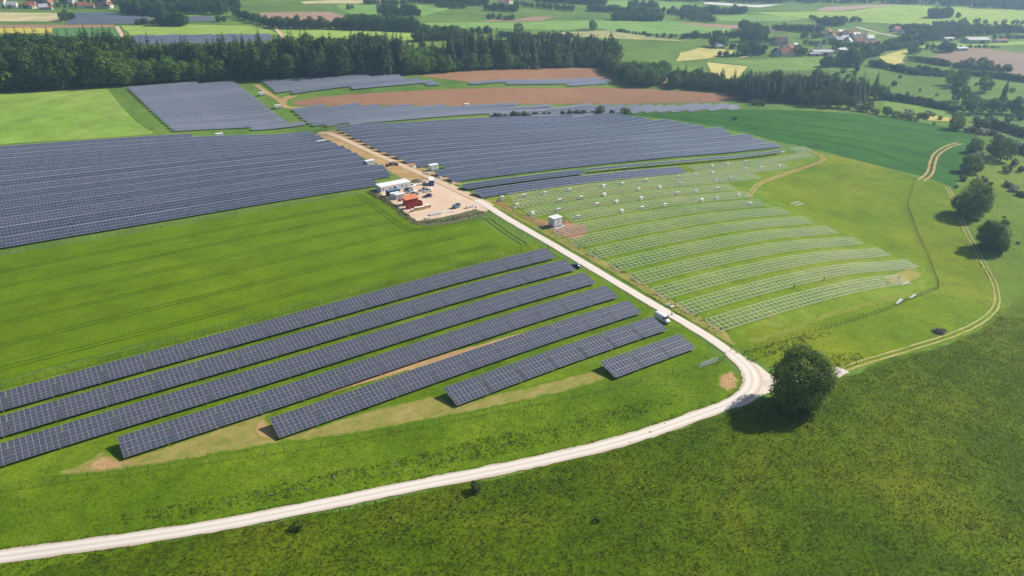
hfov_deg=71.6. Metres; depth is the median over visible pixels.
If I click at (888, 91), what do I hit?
broadleaf tree
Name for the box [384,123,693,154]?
solar row
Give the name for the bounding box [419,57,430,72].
broadleaf tree
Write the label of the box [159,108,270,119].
solar row
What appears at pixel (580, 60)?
broadleaf tree
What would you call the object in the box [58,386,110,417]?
solar table
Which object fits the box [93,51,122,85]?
broadleaf tree
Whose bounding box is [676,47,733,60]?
field
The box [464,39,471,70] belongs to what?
spruce tree
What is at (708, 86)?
broadleaf tree
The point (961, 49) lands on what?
barn
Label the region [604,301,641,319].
solar table
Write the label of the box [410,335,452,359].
solar table
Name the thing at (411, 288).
solar table
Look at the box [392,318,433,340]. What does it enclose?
solar table
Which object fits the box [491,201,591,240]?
bare ground
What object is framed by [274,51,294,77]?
broadleaf tree
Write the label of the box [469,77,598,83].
solar row
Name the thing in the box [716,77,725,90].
broadleaf tree
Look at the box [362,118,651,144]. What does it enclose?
solar row
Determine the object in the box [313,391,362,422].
solar table
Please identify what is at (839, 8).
field
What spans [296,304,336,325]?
solar table
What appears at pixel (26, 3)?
house
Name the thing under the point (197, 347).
solar table
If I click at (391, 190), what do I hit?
storage container
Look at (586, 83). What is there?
solar row
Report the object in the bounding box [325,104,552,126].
solar row
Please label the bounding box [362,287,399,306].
solar table
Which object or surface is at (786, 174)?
track
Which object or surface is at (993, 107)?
broadleaf tree
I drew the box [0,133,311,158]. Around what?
solar row
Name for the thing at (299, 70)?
spruce tree
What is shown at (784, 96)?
spruce tree
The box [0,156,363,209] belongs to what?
solar row
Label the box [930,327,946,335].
brush pile
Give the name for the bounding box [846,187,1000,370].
track
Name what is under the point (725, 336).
grass verge
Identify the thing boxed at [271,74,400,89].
solar row
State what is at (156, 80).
broadleaf tree
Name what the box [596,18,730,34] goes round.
field
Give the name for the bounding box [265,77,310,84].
solar row
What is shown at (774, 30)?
field
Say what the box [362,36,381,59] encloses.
broadleaf tree
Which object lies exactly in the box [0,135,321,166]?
solar row
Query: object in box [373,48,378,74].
spruce tree
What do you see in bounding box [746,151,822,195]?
track
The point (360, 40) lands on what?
spruce tree
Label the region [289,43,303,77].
spruce tree
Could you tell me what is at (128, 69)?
broadleaf tree
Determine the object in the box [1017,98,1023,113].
broadleaf tree
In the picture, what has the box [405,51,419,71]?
broadleaf tree
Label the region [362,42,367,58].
spruce tree
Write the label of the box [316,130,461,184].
bare ground
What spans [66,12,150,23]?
solar rows
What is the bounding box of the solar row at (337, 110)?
[299,104,379,117]
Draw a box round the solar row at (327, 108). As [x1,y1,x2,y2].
[296,102,359,114]
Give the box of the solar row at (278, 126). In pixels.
[251,121,304,129]
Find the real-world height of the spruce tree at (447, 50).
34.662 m
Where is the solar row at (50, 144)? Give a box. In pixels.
[0,133,192,149]
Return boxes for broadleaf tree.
[0,60,15,91]
[1,63,25,90]
[3,48,36,86]
[12,54,37,89]
[35,50,70,79]
[40,55,74,88]
[42,59,65,88]
[44,47,75,69]
[54,58,78,87]
[61,56,83,83]
[75,51,96,83]
[77,46,106,84]
[77,59,103,84]
[77,66,97,85]
[79,60,105,86]
[91,51,118,85]
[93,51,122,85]
[102,50,128,80]
[110,67,128,85]
[118,59,127,69]
[119,66,135,84]
[131,62,148,81]
[132,70,148,83]
[137,64,155,83]
[139,61,154,77]
[147,66,160,82]
[153,58,174,81]
[161,58,179,82]
[179,68,191,81]
[189,61,209,81]
[205,58,228,80]
[236,45,259,77]
[236,47,260,79]
[253,46,276,74]
[255,48,277,78]
[271,47,288,70]
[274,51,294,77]
[282,45,304,70]
[285,39,306,60]
[305,49,331,76]
[309,36,332,54]
[326,53,348,75]
[336,56,353,75]
[343,42,353,56]
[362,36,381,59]
[363,40,375,54]
[399,55,416,73]
[401,58,412,73]
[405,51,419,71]
[409,54,422,73]
[413,51,424,72]
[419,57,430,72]
[421,49,434,56]
[424,57,436,72]
[427,56,439,71]
[435,55,447,71]
[442,55,455,71]
[453,58,462,70]
[466,52,479,69]
[479,53,492,69]
[503,51,514,68]
[509,51,519,68]
[534,48,546,61]
[541,55,550,66]
[561,55,570,67]
[575,53,585,65]
[583,41,602,66]
[589,20,597,29]
[602,38,620,56]
[602,57,614,70]
[605,56,621,72]
[608,60,618,74]
[611,62,624,78]
[615,63,627,79]
[630,69,646,86]
[653,66,666,83]
[657,64,667,82]
[670,73,681,88]
[690,76,700,88]
[696,78,708,89]
[704,78,712,89]
[711,79,721,90]
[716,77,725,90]
[718,79,729,91]
[726,79,739,93]
[729,81,738,93]
[768,342,840,413]
[821,77,843,101]
[822,89,839,107]
[829,90,847,107]
[844,94,857,108]
[861,99,874,111]
[870,83,885,99]
[878,86,890,97]
[882,106,893,115]
[948,112,966,130]
[950,178,997,219]
[951,69,966,85]
[959,92,983,113]
[959,153,984,173]
[960,68,970,84]
[965,57,975,65]
[965,137,985,153]
[975,56,987,65]
[975,219,1013,252]
[978,75,994,91]
[978,98,991,112]
[985,60,994,65]
[986,98,1002,113]
[997,96,1013,113]
[1009,98,1021,113]
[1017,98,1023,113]
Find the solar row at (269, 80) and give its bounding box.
[262,78,277,81]
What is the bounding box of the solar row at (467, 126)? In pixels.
[346,114,624,135]
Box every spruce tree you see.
[52,47,72,88]
[70,58,83,87]
[217,39,234,80]
[221,36,235,77]
[235,46,247,80]
[260,51,269,78]
[274,52,282,78]
[277,46,288,77]
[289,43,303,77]
[292,47,302,77]
[300,41,311,76]
[315,41,331,77]
[321,35,332,74]
[335,38,347,75]
[346,34,354,71]
[346,53,354,75]
[354,44,363,74]
[355,39,368,74]
[357,33,363,47]
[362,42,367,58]
[366,46,375,75]
[368,37,377,74]
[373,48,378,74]
[375,38,390,75]
[382,35,394,74]
[388,40,396,72]
[390,35,396,65]
[394,49,404,74]
[397,36,405,68]
[444,35,455,70]
[448,45,457,71]
[456,39,468,71]
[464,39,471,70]
[468,36,477,69]
[471,33,481,69]
[476,34,483,68]
[479,35,484,60]
[482,37,492,69]
[488,32,494,48]
[489,42,498,69]
[498,37,507,68]
[510,33,515,48]
[512,35,523,67]
[514,35,524,68]
[521,36,527,68]
[522,37,531,69]
[528,35,540,69]
[536,43,542,68]
[548,35,556,67]
[555,36,564,67]
[565,33,571,51]
[565,42,572,67]
[573,47,579,66]
[585,41,591,66]
[594,40,603,67]
[737,74,748,99]
[739,81,746,99]
[745,72,750,99]
[750,75,760,100]
[761,82,769,101]
[767,80,773,101]
[769,83,775,101]
[773,77,784,102]
[782,85,786,102]
[785,78,790,101]
[788,81,795,102]
[795,75,802,98]
[854,58,861,70]
[854,83,861,103]
[860,80,865,102]
[865,79,870,100]
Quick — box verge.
[0,356,741,547]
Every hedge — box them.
[493,111,550,116]
[498,31,573,38]
[560,109,601,113]
[616,29,646,34]
[868,59,919,74]
[879,93,961,111]
[880,39,925,50]
[904,108,935,117]
[914,56,1012,70]
[916,64,947,75]
[916,71,944,76]
[959,44,999,47]
[963,126,997,135]
[964,68,1023,81]
[973,116,1023,136]
[976,176,993,185]
[992,33,1023,38]
[993,133,1023,153]
[1003,179,1023,197]
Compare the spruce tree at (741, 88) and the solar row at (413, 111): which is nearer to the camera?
the solar row at (413, 111)
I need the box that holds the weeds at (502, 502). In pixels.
[361,414,727,553]
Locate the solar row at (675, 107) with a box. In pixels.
[657,103,699,112]
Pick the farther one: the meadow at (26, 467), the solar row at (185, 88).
the solar row at (185, 88)
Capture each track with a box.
[254,84,298,108]
[523,182,701,206]
[527,173,718,195]
[539,189,719,213]
[571,200,711,220]
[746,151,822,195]
[746,289,936,342]
[749,151,825,196]
[837,187,995,368]
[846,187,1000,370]
[917,142,957,179]
[923,143,961,180]
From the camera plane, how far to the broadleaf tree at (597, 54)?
768.71 m
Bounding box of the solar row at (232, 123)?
[169,117,283,127]
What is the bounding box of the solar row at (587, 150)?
[440,134,754,168]
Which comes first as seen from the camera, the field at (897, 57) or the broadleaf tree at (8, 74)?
the broadleaf tree at (8, 74)
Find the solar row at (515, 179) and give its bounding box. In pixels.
[461,169,586,188]
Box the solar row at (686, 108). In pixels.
[671,103,711,112]
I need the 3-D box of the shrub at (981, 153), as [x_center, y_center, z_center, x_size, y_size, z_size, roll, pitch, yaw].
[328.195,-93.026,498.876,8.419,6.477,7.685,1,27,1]
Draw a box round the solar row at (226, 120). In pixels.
[166,114,278,125]
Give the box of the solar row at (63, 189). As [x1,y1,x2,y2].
[0,152,359,200]
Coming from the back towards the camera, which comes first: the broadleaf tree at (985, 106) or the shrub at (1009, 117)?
the broadleaf tree at (985, 106)
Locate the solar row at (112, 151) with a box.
[0,133,315,162]
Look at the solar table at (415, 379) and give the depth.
187.62 m
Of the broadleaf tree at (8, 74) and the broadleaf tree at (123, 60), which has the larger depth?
the broadleaf tree at (123, 60)
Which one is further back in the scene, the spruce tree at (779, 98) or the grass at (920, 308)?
the spruce tree at (779, 98)
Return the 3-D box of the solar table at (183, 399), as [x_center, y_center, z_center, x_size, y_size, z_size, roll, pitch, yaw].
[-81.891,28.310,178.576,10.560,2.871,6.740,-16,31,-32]
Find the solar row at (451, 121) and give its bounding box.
[335,110,595,130]
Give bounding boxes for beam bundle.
[428,211,441,215]
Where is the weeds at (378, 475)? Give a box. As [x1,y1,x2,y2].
[225,444,505,508]
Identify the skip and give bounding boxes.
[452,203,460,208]
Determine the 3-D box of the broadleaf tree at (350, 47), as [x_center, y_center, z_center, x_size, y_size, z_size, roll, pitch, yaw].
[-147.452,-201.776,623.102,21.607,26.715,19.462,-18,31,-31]
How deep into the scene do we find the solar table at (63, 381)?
185.03 m
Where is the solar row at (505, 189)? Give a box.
[474,166,686,197]
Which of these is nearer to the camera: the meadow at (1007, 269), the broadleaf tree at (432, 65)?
the meadow at (1007, 269)
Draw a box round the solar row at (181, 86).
[130,80,233,91]
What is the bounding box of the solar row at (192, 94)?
[139,88,243,99]
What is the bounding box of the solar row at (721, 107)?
[707,104,737,110]
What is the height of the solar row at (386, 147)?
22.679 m
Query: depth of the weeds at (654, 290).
243.90 m
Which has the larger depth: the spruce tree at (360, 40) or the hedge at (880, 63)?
the hedge at (880, 63)
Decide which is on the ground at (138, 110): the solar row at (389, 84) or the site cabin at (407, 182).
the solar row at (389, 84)
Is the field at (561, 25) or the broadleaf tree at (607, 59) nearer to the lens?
the broadleaf tree at (607, 59)
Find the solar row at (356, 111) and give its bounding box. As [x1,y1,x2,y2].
[303,104,412,120]
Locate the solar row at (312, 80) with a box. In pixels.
[268,74,369,86]
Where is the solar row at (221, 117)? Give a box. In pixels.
[162,111,274,122]
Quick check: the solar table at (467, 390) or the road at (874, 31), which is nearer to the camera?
the solar table at (467, 390)
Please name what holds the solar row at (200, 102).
on the ground at (138, 110)
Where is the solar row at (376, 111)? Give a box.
[307,104,445,123]
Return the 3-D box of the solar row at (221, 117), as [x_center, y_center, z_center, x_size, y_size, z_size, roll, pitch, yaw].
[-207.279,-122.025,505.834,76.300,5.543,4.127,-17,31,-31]
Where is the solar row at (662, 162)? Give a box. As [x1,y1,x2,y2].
[587,150,781,172]
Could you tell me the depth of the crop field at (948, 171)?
544.90 m
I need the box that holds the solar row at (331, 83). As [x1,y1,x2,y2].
[274,76,404,92]
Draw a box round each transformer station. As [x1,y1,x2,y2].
[364,159,374,165]
[428,163,438,170]
[548,214,564,228]
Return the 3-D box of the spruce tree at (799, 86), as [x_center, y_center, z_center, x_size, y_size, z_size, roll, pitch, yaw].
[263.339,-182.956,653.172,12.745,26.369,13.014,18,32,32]
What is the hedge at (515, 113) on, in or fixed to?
on the ground at (138, 110)
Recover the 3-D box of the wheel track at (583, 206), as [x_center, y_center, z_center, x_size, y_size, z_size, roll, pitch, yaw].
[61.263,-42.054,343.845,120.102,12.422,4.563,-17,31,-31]
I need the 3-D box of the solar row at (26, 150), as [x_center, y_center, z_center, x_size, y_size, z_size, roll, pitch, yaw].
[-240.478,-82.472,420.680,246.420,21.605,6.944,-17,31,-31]
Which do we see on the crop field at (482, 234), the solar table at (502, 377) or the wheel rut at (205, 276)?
the wheel rut at (205, 276)
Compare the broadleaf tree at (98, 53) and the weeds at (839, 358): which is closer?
the weeds at (839, 358)
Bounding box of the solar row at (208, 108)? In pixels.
[153,102,262,113]
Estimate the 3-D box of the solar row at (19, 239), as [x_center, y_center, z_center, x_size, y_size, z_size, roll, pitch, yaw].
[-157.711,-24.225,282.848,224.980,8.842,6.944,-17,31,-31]
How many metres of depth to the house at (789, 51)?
922.49 m
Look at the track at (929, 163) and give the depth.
485.80 m
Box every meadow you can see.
[0,242,715,575]
[0,296,1023,575]
[482,151,998,373]
[487,153,932,336]
[714,56,826,71]
[881,100,967,117]
[951,140,1023,310]
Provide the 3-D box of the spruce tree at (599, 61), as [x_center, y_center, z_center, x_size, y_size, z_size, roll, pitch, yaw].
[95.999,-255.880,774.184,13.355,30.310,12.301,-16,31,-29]
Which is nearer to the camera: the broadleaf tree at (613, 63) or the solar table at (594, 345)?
the solar table at (594, 345)
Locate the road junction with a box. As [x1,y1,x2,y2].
[736,360,773,406]
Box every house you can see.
[5,1,18,7]
[23,0,35,7]
[28,4,36,8]
[32,0,45,3]
[38,3,47,9]
[45,0,54,5]
[46,5,53,9]
[76,1,86,7]
[85,2,95,7]
[91,0,110,4]
[95,2,111,8]
[105,1,113,8]
[714,43,723,48]
[770,47,781,56]
[780,47,794,55]
[814,42,821,49]
[821,31,829,36]
[828,33,836,38]
[834,36,843,42]
[853,37,864,44]
[866,34,874,40]
[891,26,900,31]
[897,28,904,34]
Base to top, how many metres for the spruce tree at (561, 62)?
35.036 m
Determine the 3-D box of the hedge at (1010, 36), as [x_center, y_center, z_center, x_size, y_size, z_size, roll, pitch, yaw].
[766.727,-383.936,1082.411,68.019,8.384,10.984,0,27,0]
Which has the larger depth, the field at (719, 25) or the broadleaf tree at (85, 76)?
the field at (719, 25)
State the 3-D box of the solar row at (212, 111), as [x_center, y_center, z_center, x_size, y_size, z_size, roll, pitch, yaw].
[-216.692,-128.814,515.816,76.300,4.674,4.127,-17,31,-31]
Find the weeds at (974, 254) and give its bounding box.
[958,224,993,276]
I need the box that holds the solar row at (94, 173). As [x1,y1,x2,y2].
[0,145,345,186]
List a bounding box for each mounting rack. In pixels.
[507,163,787,200]
[512,173,760,207]
[523,184,736,216]
[551,199,766,236]
[564,191,752,220]
[568,207,789,247]
[587,216,811,258]
[607,226,837,270]
[630,236,863,283]
[651,248,889,299]
[676,259,916,314]
[689,152,813,170]
[706,275,911,331]
[790,146,810,152]
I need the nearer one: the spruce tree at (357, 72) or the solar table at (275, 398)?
the solar table at (275, 398)
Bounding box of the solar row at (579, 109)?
[489,103,610,115]
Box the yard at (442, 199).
[377,179,493,220]
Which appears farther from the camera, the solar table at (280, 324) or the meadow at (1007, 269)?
the meadow at (1007, 269)
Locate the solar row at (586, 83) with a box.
[567,81,607,85]
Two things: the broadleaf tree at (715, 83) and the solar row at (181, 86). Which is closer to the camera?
the solar row at (181, 86)
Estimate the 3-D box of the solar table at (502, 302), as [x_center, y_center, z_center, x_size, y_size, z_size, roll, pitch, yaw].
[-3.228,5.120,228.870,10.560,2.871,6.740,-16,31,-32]
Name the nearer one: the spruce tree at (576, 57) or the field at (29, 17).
the spruce tree at (576, 57)
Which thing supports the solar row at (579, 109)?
on the ground at (138, 110)
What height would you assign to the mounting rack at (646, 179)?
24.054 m
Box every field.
[0,12,63,21]
[0,25,113,27]
[0,28,52,32]
[0,89,154,143]
[0,192,519,379]
[53,27,118,37]
[121,25,277,34]
[257,12,349,21]
[280,30,414,40]
[292,87,736,105]
[302,0,380,3]
[337,4,450,16]
[420,68,619,81]
[425,20,621,29]
[484,17,552,21]
[560,31,681,40]
[589,0,702,8]
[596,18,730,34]
[628,110,985,187]
[640,78,667,86]
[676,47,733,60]
[682,23,740,28]
[704,1,779,6]
[707,62,747,78]
[717,14,801,20]
[754,5,1023,26]
[770,27,785,32]
[816,4,890,10]
[880,50,907,64]
[918,41,1023,47]
[927,116,955,120]
[929,48,1023,75]
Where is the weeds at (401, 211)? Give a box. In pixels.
[369,191,490,224]
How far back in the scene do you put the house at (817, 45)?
958.96 m
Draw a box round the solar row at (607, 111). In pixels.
[571,104,638,116]
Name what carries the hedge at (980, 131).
on the ground at (138, 110)
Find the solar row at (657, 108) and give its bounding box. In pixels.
[643,104,675,112]
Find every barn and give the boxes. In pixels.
[773,37,788,45]
[808,52,821,55]
[810,49,832,55]
[834,47,847,52]
[940,37,954,40]
[954,47,967,50]
[960,37,990,43]
[992,39,1008,42]
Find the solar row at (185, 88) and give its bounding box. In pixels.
[133,83,236,94]
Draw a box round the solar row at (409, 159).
[401,127,728,162]
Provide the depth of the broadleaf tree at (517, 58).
706.46 m
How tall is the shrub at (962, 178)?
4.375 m
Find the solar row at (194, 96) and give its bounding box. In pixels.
[142,90,247,102]
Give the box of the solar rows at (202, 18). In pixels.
[186,16,212,21]
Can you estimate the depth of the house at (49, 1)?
1083.11 m
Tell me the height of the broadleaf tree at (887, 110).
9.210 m
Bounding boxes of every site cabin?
[375,183,386,192]
[382,182,392,189]
[388,181,398,188]
[394,180,404,189]
[399,178,410,188]
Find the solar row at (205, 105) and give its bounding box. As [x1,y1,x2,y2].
[150,99,258,110]
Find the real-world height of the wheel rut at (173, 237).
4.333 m
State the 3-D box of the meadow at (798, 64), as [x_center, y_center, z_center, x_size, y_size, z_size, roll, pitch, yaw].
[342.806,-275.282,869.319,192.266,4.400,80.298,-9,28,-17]
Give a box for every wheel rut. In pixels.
[0,202,366,270]
[0,203,368,272]
[0,211,386,288]
[0,219,407,305]
[0,225,434,322]
[0,245,493,370]
[1,210,382,285]
[1,218,403,302]
[1,232,470,343]
[1,234,470,346]
[1,244,489,366]
[2,221,464,324]
[356,195,520,243]
[360,194,525,242]
[681,119,925,172]
[687,119,928,172]
[782,113,952,139]
[787,114,949,139]
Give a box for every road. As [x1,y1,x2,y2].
[0,353,762,562]
[114,26,123,36]
[274,28,284,37]
[318,131,479,199]
[473,199,736,353]
[857,27,893,35]
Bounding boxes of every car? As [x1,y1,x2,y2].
[423,193,432,197]
[571,263,581,268]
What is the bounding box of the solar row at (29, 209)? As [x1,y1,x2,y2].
[0,161,368,217]
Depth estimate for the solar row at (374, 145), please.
476.06 m
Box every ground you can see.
[0,0,1023,544]
[33,370,620,478]
[82,455,147,471]
[252,419,292,438]
[282,96,295,103]
[282,318,583,406]
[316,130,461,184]
[367,189,489,225]
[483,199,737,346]
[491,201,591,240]
[714,370,740,391]
[880,267,924,285]
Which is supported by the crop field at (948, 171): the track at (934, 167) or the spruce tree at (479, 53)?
the track at (934, 167)
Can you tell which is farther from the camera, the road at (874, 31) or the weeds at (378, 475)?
the road at (874, 31)
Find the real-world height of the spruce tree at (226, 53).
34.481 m
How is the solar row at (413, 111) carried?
on the ground at (138, 110)
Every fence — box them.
[0,189,364,254]
[0,247,531,388]
[0,361,699,489]
[491,214,553,250]
[508,207,584,248]
[741,177,938,351]
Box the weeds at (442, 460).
[121,401,670,523]
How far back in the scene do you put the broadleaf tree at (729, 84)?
679.59 m
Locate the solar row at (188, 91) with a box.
[136,85,240,96]
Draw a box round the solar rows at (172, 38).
[131,33,272,44]
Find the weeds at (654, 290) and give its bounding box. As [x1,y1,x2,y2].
[574,246,727,330]
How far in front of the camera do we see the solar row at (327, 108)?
540.62 m
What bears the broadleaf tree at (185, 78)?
on the ground at (138, 110)
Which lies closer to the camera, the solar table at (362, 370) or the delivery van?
the solar table at (362, 370)
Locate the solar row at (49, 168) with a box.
[0,140,331,175]
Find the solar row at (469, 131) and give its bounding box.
[358,116,643,141]
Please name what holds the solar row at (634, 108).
on the ground at (138, 110)
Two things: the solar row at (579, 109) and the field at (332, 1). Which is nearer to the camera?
the solar row at (579, 109)
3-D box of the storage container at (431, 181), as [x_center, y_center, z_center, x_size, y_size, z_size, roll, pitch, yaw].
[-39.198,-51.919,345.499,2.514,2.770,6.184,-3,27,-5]
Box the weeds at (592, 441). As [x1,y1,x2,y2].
[5,374,744,549]
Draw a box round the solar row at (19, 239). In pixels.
[0,178,376,247]
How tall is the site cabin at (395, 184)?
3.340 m
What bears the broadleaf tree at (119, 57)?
on the ground at (138, 110)
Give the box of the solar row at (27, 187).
[0,149,352,193]
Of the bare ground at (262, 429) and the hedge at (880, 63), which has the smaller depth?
the bare ground at (262, 429)
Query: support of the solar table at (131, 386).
on the ground at (138, 110)
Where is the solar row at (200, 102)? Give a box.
[147,96,255,107]
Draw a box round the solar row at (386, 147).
[376,121,681,151]
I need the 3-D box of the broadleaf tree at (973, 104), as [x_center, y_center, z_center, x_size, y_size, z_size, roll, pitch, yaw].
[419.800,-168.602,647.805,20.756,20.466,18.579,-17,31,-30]
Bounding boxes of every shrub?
[291,520,303,530]
[470,480,481,493]
[594,106,604,113]
[594,515,600,522]
[620,107,630,114]
[750,99,758,104]
[758,100,766,105]
[854,105,864,111]
[870,108,880,114]
[891,111,900,117]
[905,115,913,120]
[959,175,967,181]
[973,151,985,158]
[1002,165,1012,172]
[1004,114,1014,122]
[1010,158,1019,165]
[1015,112,1023,120]
[1017,166,1023,171]
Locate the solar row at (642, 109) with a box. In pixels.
[630,104,662,112]
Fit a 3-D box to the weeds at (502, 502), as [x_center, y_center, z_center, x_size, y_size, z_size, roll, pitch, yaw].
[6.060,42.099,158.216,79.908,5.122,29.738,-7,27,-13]
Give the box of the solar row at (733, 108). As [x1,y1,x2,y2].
[728,106,739,109]
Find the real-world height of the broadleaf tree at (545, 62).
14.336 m
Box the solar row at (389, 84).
[351,80,433,88]
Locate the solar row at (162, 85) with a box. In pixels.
[128,81,197,89]
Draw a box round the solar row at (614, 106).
[532,104,624,115]
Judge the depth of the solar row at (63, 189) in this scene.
341.96 m
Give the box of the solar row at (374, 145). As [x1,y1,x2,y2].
[368,119,671,148]
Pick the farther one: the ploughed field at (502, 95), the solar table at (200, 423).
the ploughed field at (502, 95)
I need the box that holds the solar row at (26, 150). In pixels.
[0,131,307,154]
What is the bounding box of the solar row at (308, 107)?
[293,104,325,111]
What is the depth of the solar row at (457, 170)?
418.23 m
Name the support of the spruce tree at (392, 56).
on the ground at (138, 110)
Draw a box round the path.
[762,367,849,387]
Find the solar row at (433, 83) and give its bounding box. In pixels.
[426,82,439,84]
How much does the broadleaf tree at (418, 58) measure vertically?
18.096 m
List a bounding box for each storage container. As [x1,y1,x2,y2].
[386,188,399,196]
[389,191,399,198]
[394,192,404,199]
[402,193,418,205]
[429,177,433,185]
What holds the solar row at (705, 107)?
on the ground at (138, 110)
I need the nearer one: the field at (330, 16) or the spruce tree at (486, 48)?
the spruce tree at (486, 48)
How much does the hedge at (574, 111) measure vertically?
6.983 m
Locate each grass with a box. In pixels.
[761,232,991,369]
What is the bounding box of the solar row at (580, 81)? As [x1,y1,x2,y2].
[506,79,611,83]
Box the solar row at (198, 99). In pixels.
[144,93,251,104]
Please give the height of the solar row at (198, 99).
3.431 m
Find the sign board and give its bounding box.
[699,357,717,367]
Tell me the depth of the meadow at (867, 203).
344.60 m
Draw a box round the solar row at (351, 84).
[292,78,419,93]
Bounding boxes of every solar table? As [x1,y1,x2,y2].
[0,391,7,410]
[0,415,8,436]
[0,442,9,465]
[5,377,57,407]
[7,400,61,433]
[7,425,65,462]
[55,365,104,393]
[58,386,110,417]
[62,410,117,444]
[101,353,148,380]
[107,374,157,403]
[113,396,165,428]
[117,422,173,457]
[144,343,191,368]
[152,362,200,389]
[160,383,211,413]
[167,407,221,440]
[186,332,230,356]
[195,351,242,377]
[205,371,253,400]
[215,394,266,425]
[225,322,267,345]
[236,340,281,365]
[247,359,293,386]
[258,381,308,410]
[262,313,303,335]
[269,404,321,437]
[274,330,317,353]
[286,348,331,374]
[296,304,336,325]
[299,368,347,397]
[310,320,352,342]
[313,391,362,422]
[324,337,367,362]
[329,295,368,315]
[338,356,384,383]
[344,310,384,332]
[353,378,401,407]
[359,327,401,350]
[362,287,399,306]
[375,345,419,371]
[377,301,416,322]
[391,365,437,393]
[392,279,428,297]
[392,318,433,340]
[408,293,445,313]
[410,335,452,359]
[420,272,456,289]
[424,309,464,330]
[427,354,471,380]
[437,285,474,304]
[442,325,483,348]
[444,376,491,404]
[448,265,482,282]
[454,300,493,320]
[461,343,503,368]
[465,278,501,296]
[474,259,507,275]
[474,316,513,338]
[479,364,524,391]
[483,292,520,311]
[492,271,526,288]
[493,333,534,357]
[499,253,531,268]
[503,307,541,328]
[510,285,547,303]
[512,353,556,378]
[518,265,552,281]
[523,248,555,262]
[523,324,563,346]
[531,299,568,319]
[537,278,571,295]
[542,259,575,274]
[544,343,586,367]
[552,316,590,337]
[557,292,593,311]
[561,272,595,288]
[574,333,614,356]
[578,308,616,327]
[583,285,618,303]
[600,352,642,377]
[602,324,641,346]
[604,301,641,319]
[629,316,667,337]
[629,343,669,366]
[655,334,694,356]
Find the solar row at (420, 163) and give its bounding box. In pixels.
[412,131,731,166]
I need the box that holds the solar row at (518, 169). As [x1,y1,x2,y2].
[446,142,781,181]
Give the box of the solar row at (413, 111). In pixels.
[312,102,516,125]
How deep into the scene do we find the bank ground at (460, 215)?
302.12 m
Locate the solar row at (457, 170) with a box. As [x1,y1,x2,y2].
[433,138,767,175]
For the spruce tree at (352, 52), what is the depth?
619.21 m
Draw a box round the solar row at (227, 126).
[172,120,287,130]
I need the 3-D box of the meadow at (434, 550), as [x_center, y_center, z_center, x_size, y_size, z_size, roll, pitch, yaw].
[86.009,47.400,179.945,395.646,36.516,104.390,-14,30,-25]
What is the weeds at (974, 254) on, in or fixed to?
on the ground at (138, 110)
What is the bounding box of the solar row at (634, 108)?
[615,104,653,113]
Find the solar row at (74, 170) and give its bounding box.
[0,143,337,180]
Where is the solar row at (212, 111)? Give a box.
[156,105,266,116]
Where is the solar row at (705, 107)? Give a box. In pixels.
[687,103,728,111]
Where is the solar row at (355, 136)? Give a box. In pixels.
[350,115,632,138]
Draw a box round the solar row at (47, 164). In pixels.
[0,137,324,171]
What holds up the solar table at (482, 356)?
on the ground at (138, 110)
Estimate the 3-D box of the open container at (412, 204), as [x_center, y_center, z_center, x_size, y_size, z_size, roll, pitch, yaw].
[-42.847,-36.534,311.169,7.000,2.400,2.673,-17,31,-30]
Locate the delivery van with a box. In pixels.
[654,311,669,323]
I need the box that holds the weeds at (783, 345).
[742,331,830,361]
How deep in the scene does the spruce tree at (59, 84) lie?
537.38 m
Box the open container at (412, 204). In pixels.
[406,200,422,208]
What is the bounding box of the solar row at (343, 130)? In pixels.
[340,112,616,132]
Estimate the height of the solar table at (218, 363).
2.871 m
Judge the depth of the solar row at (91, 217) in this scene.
304.38 m
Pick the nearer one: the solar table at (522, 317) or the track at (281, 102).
the solar table at (522, 317)
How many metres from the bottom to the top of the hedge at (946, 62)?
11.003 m
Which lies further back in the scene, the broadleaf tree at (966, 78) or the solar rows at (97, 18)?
the solar rows at (97, 18)
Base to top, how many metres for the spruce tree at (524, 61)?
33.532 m
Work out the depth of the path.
199.59 m
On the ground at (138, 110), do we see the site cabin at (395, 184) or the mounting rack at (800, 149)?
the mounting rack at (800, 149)
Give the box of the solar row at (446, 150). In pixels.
[392,125,705,158]
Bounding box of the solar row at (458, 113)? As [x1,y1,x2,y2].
[348,103,592,123]
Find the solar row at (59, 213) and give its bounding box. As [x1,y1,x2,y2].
[0,164,387,226]
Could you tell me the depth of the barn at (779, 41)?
998.87 m
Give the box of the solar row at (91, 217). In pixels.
[0,170,391,236]
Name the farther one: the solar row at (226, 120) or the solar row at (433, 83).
the solar row at (433, 83)
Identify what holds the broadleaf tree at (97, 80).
on the ground at (138, 110)
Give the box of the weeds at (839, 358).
[821,352,863,368]
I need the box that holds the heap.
[411,179,422,182]
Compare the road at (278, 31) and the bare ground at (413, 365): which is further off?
the road at (278, 31)

